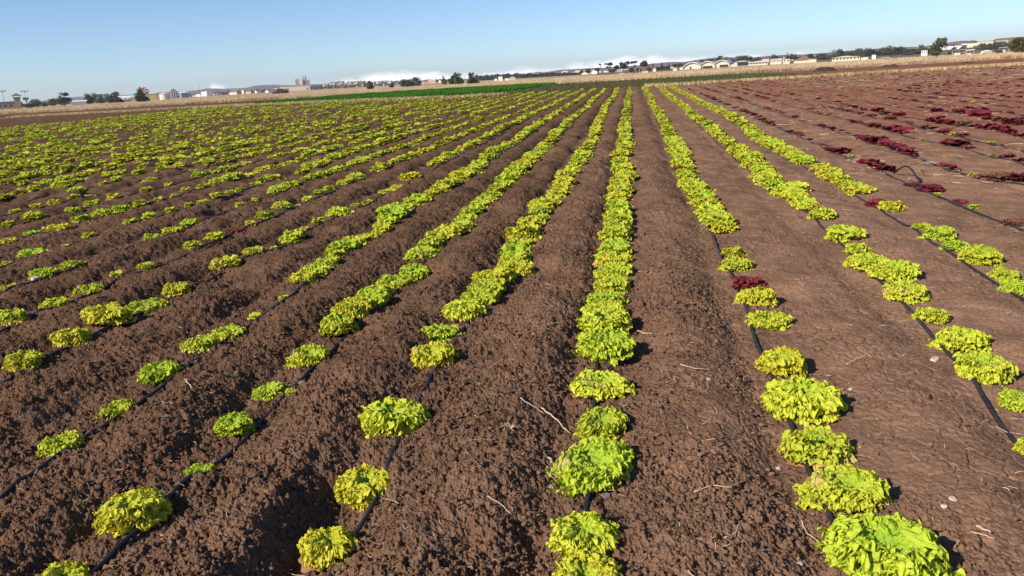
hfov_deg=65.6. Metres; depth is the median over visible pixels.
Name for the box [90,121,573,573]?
drip hose
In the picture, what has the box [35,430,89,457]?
green lettuce
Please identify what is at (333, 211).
green lettuce
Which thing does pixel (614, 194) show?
green lettuce
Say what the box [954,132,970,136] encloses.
red lettuce
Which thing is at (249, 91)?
house
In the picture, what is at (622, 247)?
green lettuce
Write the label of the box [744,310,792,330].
green lettuce
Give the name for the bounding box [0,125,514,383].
drip hose
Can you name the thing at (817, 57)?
tree
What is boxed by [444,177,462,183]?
green lettuce
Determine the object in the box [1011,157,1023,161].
red lettuce
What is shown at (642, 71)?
shelter
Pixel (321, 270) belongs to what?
green lettuce
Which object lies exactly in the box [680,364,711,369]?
twig
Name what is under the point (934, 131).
drip hose
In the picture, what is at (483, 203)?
green lettuce
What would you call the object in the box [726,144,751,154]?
green lettuce
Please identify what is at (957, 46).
house
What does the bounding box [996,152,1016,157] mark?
red lettuce
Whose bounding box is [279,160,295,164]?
green lettuce
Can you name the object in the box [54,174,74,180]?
green lettuce
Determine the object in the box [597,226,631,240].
green lettuce
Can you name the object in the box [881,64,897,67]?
soil heap
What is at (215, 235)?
green lettuce
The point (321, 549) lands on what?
green lettuce
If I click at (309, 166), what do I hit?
green lettuce
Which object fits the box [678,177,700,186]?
green lettuce
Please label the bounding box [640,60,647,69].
tree
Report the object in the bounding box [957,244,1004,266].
green lettuce
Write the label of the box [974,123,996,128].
red lettuce
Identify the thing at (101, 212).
green lettuce
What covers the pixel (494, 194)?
green lettuce
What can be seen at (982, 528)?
twig
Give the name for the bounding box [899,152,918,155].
red lettuce
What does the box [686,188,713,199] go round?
green lettuce
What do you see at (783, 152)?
green lettuce
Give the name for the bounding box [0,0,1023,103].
sky
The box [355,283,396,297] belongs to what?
green lettuce
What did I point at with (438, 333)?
green lettuce
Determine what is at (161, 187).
drip hose
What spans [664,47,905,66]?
hills
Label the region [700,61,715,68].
arched hangar
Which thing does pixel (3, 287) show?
green lettuce
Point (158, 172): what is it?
drip hose
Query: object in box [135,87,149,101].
tree
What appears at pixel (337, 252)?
green lettuce
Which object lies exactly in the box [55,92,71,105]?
tree
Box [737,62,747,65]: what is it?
door
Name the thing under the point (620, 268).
green lettuce
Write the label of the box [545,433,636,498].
green lettuce
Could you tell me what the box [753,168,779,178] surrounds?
green lettuce
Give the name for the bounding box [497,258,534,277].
green lettuce
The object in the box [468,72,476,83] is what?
tree
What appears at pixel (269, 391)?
green lettuce
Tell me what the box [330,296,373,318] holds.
green lettuce
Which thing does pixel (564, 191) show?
green lettuce
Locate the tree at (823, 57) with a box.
[819,55,833,59]
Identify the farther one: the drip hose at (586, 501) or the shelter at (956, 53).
the shelter at (956, 53)
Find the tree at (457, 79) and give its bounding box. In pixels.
[453,72,463,83]
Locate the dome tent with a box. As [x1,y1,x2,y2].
[980,50,992,52]
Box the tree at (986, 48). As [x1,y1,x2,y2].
[980,44,991,49]
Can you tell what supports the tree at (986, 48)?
on the hillside
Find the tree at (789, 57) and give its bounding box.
[784,53,792,59]
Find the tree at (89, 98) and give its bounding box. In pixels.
[83,93,95,103]
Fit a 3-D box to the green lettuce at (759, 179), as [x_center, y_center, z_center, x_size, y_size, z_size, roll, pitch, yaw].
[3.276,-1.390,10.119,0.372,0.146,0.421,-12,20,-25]
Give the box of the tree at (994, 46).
[988,43,999,48]
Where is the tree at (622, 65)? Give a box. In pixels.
[619,62,626,68]
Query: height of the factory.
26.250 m
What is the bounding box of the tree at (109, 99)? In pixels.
[103,91,121,102]
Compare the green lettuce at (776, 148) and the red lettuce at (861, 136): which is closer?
the green lettuce at (776, 148)
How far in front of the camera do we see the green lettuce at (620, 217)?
8.09 m
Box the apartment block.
[337,81,344,87]
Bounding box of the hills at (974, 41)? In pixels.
[891,37,1023,50]
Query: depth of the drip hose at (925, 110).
20.66 m
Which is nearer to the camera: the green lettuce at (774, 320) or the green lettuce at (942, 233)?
the green lettuce at (774, 320)
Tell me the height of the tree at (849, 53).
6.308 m
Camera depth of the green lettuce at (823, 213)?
7.69 m
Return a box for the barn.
[794,57,811,62]
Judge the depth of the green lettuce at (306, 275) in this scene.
6.37 m
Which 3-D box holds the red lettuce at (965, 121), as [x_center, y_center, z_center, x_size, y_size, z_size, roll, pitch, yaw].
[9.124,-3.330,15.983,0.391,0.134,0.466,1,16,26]
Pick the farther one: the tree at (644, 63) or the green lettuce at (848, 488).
the tree at (644, 63)
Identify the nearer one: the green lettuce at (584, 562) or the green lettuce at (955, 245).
the green lettuce at (584, 562)
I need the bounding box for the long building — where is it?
[0,101,15,108]
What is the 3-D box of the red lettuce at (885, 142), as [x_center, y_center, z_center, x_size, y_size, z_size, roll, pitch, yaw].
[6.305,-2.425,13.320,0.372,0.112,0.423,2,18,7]
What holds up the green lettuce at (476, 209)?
on the ground at (928, 480)
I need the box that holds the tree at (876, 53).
[868,50,881,55]
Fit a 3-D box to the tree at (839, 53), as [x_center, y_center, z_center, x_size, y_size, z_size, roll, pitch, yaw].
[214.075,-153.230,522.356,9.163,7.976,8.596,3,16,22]
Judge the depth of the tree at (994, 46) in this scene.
482.96 m
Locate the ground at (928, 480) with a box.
[0,58,1023,575]
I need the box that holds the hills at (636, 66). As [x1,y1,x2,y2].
[541,62,680,72]
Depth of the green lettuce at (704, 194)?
9.04 m
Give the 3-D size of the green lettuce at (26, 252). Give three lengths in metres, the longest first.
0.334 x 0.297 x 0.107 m
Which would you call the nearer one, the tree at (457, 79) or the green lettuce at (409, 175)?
the green lettuce at (409, 175)
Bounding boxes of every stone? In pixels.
[601,493,610,499]
[930,356,939,361]
[948,496,956,501]
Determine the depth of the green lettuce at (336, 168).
14.20 m
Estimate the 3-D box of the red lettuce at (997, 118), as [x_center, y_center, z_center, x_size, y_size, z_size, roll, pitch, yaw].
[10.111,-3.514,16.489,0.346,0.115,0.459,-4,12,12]
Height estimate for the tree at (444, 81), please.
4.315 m
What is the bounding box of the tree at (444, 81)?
[441,76,447,84]
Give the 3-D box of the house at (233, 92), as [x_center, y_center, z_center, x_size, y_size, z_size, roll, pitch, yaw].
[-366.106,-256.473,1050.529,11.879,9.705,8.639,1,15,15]
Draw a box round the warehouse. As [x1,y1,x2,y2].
[832,56,859,61]
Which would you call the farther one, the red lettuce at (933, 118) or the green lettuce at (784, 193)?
the red lettuce at (933, 118)
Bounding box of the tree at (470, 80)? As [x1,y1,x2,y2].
[467,77,473,83]
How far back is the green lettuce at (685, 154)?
12.85 m
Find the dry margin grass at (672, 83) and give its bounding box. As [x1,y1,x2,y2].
[6,62,1023,117]
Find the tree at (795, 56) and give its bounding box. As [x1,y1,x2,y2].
[791,54,800,59]
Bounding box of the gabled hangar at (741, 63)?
[734,61,750,66]
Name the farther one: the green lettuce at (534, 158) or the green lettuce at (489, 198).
the green lettuce at (534, 158)
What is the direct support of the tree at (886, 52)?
on the hillside
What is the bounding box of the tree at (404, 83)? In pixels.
[400,79,410,86]
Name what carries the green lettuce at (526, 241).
on the ground at (928, 480)
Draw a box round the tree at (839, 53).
[831,49,844,57]
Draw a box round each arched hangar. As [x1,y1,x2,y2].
[683,62,700,69]
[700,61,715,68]
[713,60,733,67]
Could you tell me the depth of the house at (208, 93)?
1009.42 m
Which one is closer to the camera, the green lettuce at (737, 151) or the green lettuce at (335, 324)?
the green lettuce at (335, 324)
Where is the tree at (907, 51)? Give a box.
[901,48,915,54]
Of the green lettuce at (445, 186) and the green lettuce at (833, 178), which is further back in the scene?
the green lettuce at (445, 186)
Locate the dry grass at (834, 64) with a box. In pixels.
[0,51,1023,114]
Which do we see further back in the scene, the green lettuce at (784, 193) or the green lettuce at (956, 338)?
the green lettuce at (784, 193)
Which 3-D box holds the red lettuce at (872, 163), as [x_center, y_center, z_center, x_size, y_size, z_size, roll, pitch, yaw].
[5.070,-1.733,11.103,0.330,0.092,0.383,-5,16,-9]
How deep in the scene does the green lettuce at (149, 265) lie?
7.22 m
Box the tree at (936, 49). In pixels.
[929,37,947,56]
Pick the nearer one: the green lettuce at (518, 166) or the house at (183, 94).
the green lettuce at (518, 166)
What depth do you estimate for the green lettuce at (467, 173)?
11.98 m
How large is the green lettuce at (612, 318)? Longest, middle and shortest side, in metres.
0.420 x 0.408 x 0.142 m
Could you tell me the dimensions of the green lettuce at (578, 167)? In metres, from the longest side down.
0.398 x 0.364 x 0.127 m
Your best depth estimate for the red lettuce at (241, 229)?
8.79 m
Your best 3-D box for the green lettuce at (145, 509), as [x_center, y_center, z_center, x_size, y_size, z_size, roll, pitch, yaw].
[-1.417,0.826,2.966,0.238,0.114,0.268,12,25,42]
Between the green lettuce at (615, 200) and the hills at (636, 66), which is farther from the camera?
the hills at (636, 66)
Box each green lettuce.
[0,237,18,243]
[0,283,16,290]
[0,307,29,325]
[1,349,44,372]
[15,247,48,257]
[20,170,43,178]
[20,210,44,220]
[20,230,42,235]
[27,267,57,280]
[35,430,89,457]
[35,560,92,575]
[38,296,72,308]
[40,178,60,183]
[41,222,72,231]
[47,326,92,347]
[50,180,73,188]
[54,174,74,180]
[57,259,86,271]
[64,206,83,211]
[66,185,86,191]
[70,214,94,223]
[70,283,104,297]
[80,301,136,325]
[82,199,101,206]
[90,208,116,216]
[92,486,172,537]
[94,398,135,423]
[101,170,122,176]
[111,204,133,212]
[125,297,169,313]
[136,261,155,270]
[136,359,182,384]
[141,233,161,240]
[160,281,191,297]
[161,227,183,233]
[178,218,200,226]
[179,333,218,355]
[181,240,203,249]
[182,463,215,475]
[190,170,211,177]
[202,231,224,239]
[208,254,242,269]
[209,174,232,183]
[212,323,246,341]
[213,411,255,438]
[225,172,245,178]
[241,245,264,255]
[251,381,286,401]
[253,165,273,171]
[254,210,274,218]
[262,174,285,180]
[267,184,286,194]
[270,201,292,209]
[277,229,304,243]
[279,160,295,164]
[280,181,297,188]
[284,343,330,369]
[286,269,317,282]
[297,525,361,572]
[299,263,334,279]
[300,162,319,169]
[305,171,323,179]
[313,159,329,165]
[313,254,341,266]
[317,169,334,177]
[318,312,359,336]
[322,249,348,257]
[324,153,344,160]
[325,206,354,216]
[326,239,362,251]
[329,165,345,172]
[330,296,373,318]
[333,463,390,512]
[341,234,369,245]
[344,172,365,181]
[346,158,367,164]
[352,145,369,151]
[352,288,389,308]
[355,156,371,160]
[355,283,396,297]
[357,396,431,438]
[360,232,378,239]
[371,215,399,226]
[371,223,392,233]
[375,202,408,219]
[375,274,416,289]
[376,149,393,154]
[377,188,394,193]
[390,184,403,189]
[398,171,422,180]
[398,263,432,281]
[401,196,427,207]
[402,245,439,260]
[409,341,458,370]
[411,193,432,201]
[416,237,444,249]
[419,323,461,341]
[422,231,449,242]
[423,188,444,197]
[426,158,445,165]
[429,183,450,190]
[432,226,460,236]
[433,223,465,234]
[435,179,455,185]
[439,299,486,322]
[440,151,459,158]
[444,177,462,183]
[448,169,474,178]
[450,219,475,232]
[452,176,467,181]
[453,213,477,221]
[459,168,476,174]
[459,204,482,214]
[459,286,498,304]
[460,166,484,173]
[465,199,490,207]
[466,277,506,295]
[468,159,488,166]
[470,266,516,283]
[476,195,497,201]
[478,151,500,159]
[480,191,501,196]
[483,145,501,153]
[486,186,504,193]
[487,183,509,189]
[494,171,521,181]
[494,180,512,186]
[497,250,531,265]
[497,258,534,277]
[498,243,531,255]
[502,224,543,241]
[504,166,529,173]
[506,237,534,248]
[507,162,531,170]
[509,164,526,169]
[511,159,533,164]
[516,215,546,227]
[516,223,541,230]
[520,154,539,162]
[523,151,543,157]
[526,196,561,210]
[528,203,552,214]
[533,145,550,151]
[533,213,550,220]
[545,194,567,197]
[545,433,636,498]
[546,187,570,195]
[546,510,620,558]
[550,181,572,188]
[552,177,577,185]
[552,549,622,575]
[554,167,579,177]
[564,165,582,169]
[569,159,588,165]
[569,368,640,402]
[570,149,593,156]
[570,156,588,160]
[571,152,593,158]
[571,327,635,366]
[573,404,629,440]
[576,306,632,332]
[578,300,623,311]
[586,290,629,307]
[592,249,633,266]
[592,273,631,294]
[593,242,631,257]
[593,261,633,278]
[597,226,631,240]
[597,236,629,251]
[601,207,631,220]
[602,220,634,233]
[603,190,632,201]
[603,212,633,224]
[604,198,626,205]
[604,200,634,212]
[606,184,635,193]
[608,178,629,184]
[608,187,632,195]
[609,149,632,157]
[609,174,634,182]
[610,156,630,162]
[610,162,636,172]
[612,181,629,184]
[614,138,635,145]
[614,170,638,179]
[616,140,634,146]
[616,144,634,149]
[662,135,682,141]
[664,142,687,150]
[665,137,684,143]
[667,145,686,153]
[670,147,688,153]
[670,150,693,156]
[670,153,688,160]
[671,154,693,163]
[671,157,694,166]
[672,167,698,175]
[675,171,696,179]
[676,177,695,184]
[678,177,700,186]
[679,164,696,168]
[681,180,704,190]
[683,183,715,193]
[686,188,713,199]
[687,191,717,204]
[692,196,720,206]
[693,202,724,215]
[696,208,725,221]
[701,212,737,225]
[709,220,739,233]
[716,255,754,271]
[720,246,748,257]
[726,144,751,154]
[732,284,777,306]
[733,149,751,156]
[736,150,765,161]
[739,157,769,167]
[744,129,763,134]
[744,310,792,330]
[746,133,762,137]
[747,167,777,178]
[748,161,772,167]
[749,164,773,172]
[752,173,783,185]
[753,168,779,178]
[754,376,848,427]
[755,345,807,378]
[756,137,770,143]
[760,137,778,146]
[761,179,786,189]
[765,139,786,148]
[769,180,812,196]
[772,144,787,151]
[776,145,797,153]
[777,424,859,470]
[780,148,800,155]
[780,187,808,198]
[785,150,804,159]
[785,191,810,201]
[788,195,815,206]
[789,154,806,162]
[792,463,891,514]
[794,154,817,164]
[795,200,823,210]
[806,207,836,219]
[808,162,831,170]
[814,509,965,575]
[815,166,835,171]
[815,167,845,177]
[821,171,843,180]
[823,224,866,242]
[828,174,854,184]
[833,179,854,185]
[838,181,862,190]
[842,242,871,253]
[842,252,889,270]
[844,183,876,195]
[865,259,921,282]
[876,200,907,211]
[878,280,930,305]
[910,222,930,231]
[911,306,951,323]
[917,225,956,241]
[925,325,992,353]
[939,239,969,251]
[952,350,1018,386]
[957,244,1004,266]
[986,266,1020,282]
[997,278,1023,295]
[997,387,1023,412]
[1011,437,1023,454]
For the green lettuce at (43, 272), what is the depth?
7.03 m
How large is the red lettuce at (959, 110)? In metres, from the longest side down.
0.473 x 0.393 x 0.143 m
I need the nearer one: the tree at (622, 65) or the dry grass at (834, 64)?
the dry grass at (834, 64)
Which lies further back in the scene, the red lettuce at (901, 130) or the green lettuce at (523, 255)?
the red lettuce at (901, 130)
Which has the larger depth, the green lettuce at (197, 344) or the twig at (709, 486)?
the green lettuce at (197, 344)
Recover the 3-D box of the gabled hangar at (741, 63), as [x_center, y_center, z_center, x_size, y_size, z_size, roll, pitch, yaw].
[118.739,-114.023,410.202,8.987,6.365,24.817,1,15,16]
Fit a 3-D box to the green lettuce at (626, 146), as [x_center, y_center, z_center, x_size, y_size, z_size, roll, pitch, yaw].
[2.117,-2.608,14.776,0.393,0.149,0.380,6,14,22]
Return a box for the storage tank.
[159,93,169,99]
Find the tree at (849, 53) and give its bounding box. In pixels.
[842,50,853,55]
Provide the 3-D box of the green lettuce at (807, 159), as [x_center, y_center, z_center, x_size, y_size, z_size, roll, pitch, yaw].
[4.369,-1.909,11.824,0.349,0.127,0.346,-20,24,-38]
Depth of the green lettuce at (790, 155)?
12.40 m
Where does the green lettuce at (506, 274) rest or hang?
on the ground at (928, 480)
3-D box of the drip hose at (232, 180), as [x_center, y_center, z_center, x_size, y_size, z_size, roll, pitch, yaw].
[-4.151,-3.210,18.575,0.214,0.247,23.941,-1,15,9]
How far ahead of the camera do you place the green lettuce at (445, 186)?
10.87 m
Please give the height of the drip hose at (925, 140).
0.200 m
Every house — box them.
[69,100,86,104]
[149,93,156,99]
[179,91,188,97]
[205,91,213,95]
[229,90,239,94]
[246,89,252,93]
[265,89,274,92]
[783,59,789,63]
[921,50,927,55]
[948,45,966,49]
[966,43,976,47]
[976,41,992,46]
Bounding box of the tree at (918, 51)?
[910,48,920,53]
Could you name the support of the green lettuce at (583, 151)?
on the ground at (928, 480)
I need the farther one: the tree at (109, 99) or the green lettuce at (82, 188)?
the tree at (109, 99)
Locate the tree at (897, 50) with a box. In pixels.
[891,46,904,54]
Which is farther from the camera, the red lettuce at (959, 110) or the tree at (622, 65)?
the tree at (622, 65)
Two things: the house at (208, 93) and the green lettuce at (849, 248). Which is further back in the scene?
the house at (208, 93)
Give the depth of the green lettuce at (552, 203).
9.09 m
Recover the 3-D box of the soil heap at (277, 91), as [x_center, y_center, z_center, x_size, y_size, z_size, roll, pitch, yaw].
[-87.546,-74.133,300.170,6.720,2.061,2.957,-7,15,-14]
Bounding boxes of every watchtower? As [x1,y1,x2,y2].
[12,93,21,108]
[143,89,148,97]
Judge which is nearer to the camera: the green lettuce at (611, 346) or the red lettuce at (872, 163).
the green lettuce at (611, 346)
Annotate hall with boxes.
[750,61,767,65]
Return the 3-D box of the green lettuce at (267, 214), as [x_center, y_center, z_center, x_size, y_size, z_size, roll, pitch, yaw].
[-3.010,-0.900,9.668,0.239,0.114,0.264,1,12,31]
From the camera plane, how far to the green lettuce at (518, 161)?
13.26 m
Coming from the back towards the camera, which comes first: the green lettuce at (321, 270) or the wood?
the wood
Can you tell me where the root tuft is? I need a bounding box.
[501,421,519,431]
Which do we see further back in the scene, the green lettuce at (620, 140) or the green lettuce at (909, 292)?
the green lettuce at (620, 140)
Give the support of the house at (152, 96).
on the ground at (928, 480)
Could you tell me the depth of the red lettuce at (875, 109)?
20.95 m
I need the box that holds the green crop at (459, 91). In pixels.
[240,82,555,103]
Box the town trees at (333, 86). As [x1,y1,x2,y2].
[175,79,422,97]
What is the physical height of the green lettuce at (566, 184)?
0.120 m
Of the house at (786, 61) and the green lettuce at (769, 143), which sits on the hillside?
the house at (786, 61)
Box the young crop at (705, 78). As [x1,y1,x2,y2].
[507,72,830,93]
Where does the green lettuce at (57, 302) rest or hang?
on the ground at (928, 480)
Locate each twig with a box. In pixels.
[487,495,510,513]
[541,407,569,432]
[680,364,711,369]
[694,485,732,492]
[724,521,740,537]
[801,519,820,541]
[970,531,994,538]
[976,525,990,532]
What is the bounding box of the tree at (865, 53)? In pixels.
[854,48,874,56]
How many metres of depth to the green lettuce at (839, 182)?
9.53 m
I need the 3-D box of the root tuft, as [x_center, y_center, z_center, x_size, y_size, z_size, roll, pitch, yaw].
[-0.011,0.597,3.405,0.077,0.019,0.099,-9,16,-20]
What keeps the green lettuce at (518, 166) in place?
on the ground at (928, 480)
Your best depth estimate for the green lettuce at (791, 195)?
8.69 m
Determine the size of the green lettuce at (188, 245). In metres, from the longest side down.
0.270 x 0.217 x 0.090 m
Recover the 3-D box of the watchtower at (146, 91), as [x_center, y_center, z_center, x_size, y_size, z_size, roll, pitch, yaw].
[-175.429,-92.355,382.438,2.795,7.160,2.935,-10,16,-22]
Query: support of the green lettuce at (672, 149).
on the ground at (928, 480)
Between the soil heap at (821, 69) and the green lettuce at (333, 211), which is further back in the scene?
the soil heap at (821, 69)
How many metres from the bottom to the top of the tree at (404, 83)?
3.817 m
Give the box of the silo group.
[170,88,176,97]
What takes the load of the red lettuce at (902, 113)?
on the ground at (928, 480)
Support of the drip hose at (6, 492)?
on the ground at (928, 480)
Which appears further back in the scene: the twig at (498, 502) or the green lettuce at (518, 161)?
the green lettuce at (518, 161)
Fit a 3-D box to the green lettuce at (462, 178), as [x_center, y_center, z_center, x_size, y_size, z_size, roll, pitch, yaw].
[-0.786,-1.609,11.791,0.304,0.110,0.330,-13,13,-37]
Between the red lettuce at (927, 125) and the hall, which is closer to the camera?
the red lettuce at (927, 125)
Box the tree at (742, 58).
[734,55,748,61]
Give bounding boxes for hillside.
[596,47,1015,74]
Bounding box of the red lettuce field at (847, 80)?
[683,66,1023,105]
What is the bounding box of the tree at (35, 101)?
[29,99,40,106]
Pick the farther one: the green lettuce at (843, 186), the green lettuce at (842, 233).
the green lettuce at (843, 186)
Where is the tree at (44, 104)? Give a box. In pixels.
[39,101,48,106]
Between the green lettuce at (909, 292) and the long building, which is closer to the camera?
the green lettuce at (909, 292)
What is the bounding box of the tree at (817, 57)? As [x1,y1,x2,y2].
[813,53,826,59]
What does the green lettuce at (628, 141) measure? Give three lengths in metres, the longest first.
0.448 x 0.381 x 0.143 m
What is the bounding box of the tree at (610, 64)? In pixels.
[604,62,612,73]
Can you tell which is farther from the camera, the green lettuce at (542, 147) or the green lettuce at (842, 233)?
the green lettuce at (542, 147)
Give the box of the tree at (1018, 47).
[1006,37,1023,52]
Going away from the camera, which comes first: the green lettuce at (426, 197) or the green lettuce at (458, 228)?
the green lettuce at (458, 228)
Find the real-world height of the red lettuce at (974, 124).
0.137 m
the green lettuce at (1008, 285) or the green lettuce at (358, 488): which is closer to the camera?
the green lettuce at (358, 488)
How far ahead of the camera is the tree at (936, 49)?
157.12 m
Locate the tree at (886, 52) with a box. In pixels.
[877,45,892,55]
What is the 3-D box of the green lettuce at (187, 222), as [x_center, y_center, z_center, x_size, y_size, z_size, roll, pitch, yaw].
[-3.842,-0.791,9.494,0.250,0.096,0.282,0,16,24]
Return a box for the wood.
[475,72,580,80]
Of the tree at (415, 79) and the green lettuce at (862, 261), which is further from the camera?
the tree at (415, 79)
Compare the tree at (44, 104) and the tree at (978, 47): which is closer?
the tree at (44, 104)
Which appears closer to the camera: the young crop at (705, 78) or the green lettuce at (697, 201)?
the green lettuce at (697, 201)
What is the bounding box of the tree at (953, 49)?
[950,46,958,51]
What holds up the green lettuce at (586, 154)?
on the ground at (928, 480)
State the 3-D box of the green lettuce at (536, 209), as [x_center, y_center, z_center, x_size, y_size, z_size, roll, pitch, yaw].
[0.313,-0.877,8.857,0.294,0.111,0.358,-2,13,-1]
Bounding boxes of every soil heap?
[272,89,288,93]
[813,67,836,71]
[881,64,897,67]
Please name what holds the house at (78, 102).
on the ground at (928, 480)
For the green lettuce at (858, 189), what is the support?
on the ground at (928, 480)
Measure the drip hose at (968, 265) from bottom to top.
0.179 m
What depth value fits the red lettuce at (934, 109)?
19.35 m
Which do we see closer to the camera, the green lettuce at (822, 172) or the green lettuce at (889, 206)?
the green lettuce at (889, 206)
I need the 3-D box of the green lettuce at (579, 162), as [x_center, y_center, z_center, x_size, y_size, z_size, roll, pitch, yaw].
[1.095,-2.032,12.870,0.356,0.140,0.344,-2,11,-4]
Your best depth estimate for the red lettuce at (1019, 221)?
7.00 m
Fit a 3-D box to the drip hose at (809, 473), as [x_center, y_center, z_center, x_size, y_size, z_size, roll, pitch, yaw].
[2.495,-1.802,11.985,0.099,0.184,23.340,-1,15,9]
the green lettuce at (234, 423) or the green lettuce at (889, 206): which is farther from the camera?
the green lettuce at (889, 206)
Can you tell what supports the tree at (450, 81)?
on the ground at (928, 480)
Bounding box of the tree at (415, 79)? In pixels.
[412,77,421,85]
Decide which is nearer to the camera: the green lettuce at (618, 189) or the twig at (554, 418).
the twig at (554, 418)
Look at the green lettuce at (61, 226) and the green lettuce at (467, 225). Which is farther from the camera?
the green lettuce at (61, 226)
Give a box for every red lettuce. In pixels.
[227,227,245,232]
[672,166,692,170]
[731,275,767,288]
[823,147,851,153]
[855,158,879,163]
[856,134,872,139]
[862,135,888,143]
[863,113,878,116]
[863,123,881,126]
[863,160,886,166]
[863,199,886,207]
[869,107,883,111]
[874,165,895,172]
[877,139,897,145]
[878,110,891,113]
[881,124,901,129]
[883,115,897,119]
[888,143,906,149]
[890,126,914,133]
[891,111,906,115]
[895,146,916,152]
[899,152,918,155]
[902,182,923,186]
[916,183,944,191]
[919,122,935,128]
[925,115,945,121]
[930,107,943,111]
[934,119,947,122]
[936,128,953,132]
[937,161,959,169]
[938,141,948,144]
[943,138,971,145]
[944,119,956,124]
[950,107,965,112]
[950,198,969,204]
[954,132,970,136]
[955,118,974,125]
[961,144,977,148]
[965,108,991,115]
[966,121,990,126]
[972,173,1002,181]
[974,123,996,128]
[979,115,993,119]
[985,123,1011,130]
[987,170,1017,181]
[990,116,1008,121]
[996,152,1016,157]
[999,127,1017,133]
[1000,217,1023,225]
[1001,116,1023,122]
[1001,172,1023,180]
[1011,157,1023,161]
[1012,120,1023,124]
[1012,133,1023,136]
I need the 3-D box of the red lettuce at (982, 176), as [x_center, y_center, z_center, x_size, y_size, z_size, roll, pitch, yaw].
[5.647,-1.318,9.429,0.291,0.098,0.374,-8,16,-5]
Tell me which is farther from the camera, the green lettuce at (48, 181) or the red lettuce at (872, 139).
the green lettuce at (48, 181)
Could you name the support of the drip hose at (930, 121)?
on the ground at (928, 480)
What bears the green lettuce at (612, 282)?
on the ground at (928, 480)
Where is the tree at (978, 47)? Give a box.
[972,43,987,49]
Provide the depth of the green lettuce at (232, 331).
5.11 m
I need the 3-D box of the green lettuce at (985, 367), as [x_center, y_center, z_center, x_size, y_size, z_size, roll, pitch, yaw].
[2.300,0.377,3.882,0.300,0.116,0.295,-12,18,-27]
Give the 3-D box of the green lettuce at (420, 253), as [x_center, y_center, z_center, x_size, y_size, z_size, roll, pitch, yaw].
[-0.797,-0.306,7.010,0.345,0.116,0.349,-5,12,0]
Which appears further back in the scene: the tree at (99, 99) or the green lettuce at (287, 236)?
the tree at (99, 99)
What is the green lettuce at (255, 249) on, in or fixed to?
on the ground at (928, 480)
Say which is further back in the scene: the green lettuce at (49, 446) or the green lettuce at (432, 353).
the green lettuce at (432, 353)
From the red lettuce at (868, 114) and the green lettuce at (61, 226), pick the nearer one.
the green lettuce at (61, 226)
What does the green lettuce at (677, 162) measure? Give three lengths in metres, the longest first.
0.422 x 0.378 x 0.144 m
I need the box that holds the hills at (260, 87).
[28,79,468,103]
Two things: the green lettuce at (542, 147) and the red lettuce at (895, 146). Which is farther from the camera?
the green lettuce at (542, 147)
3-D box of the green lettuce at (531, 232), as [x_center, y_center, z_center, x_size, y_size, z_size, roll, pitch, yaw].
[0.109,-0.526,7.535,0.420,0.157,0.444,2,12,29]
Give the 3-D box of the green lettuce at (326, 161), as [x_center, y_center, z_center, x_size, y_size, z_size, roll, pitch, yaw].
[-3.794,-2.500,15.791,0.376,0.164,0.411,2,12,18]
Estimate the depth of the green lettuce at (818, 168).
10.63 m
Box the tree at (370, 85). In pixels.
[366,81,373,88]
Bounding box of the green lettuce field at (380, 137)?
[0,71,1015,397]
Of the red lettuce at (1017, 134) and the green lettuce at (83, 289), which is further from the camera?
the red lettuce at (1017, 134)
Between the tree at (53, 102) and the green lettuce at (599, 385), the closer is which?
the green lettuce at (599, 385)
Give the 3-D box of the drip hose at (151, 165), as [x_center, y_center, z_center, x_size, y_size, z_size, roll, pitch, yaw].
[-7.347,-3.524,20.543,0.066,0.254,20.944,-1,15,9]
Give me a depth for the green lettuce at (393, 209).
9.04 m
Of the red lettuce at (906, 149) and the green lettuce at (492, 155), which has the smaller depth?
the red lettuce at (906, 149)
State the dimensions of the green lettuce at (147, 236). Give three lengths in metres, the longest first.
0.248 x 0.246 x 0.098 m
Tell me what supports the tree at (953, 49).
on the hillside
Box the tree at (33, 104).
[23,102,36,107]
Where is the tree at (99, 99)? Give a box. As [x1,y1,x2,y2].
[92,94,105,102]
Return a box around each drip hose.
[0,115,511,332]
[0,116,468,267]
[0,117,449,244]
[0,122,359,199]
[0,123,545,498]
[0,124,382,216]
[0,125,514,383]
[0,135,434,292]
[9,120,417,226]
[26,121,379,201]
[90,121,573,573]
[327,176,573,575]
[583,361,597,511]
[655,119,833,524]
[689,117,1016,443]
[719,115,1023,301]
[747,114,1023,230]
[748,102,1023,185]
[775,102,1023,164]
[797,101,1023,151]
[814,100,1023,138]
[843,98,1023,124]
[877,96,1019,114]
[894,165,919,181]
[904,94,1022,107]
[930,93,1023,102]
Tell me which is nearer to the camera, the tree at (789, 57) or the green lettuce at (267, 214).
the green lettuce at (267, 214)
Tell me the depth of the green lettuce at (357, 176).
12.92 m
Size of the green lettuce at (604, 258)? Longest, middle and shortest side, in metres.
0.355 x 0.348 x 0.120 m
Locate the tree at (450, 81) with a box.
[447,75,455,84]
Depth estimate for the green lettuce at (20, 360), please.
4.74 m
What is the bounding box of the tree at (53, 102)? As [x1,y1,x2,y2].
[47,98,57,105]
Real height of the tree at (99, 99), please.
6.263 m
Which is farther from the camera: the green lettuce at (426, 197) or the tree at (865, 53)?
the tree at (865, 53)
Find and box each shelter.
[638,66,654,72]
[952,49,965,55]
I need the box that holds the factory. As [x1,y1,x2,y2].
[280,76,310,90]
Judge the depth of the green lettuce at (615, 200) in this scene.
9.08 m

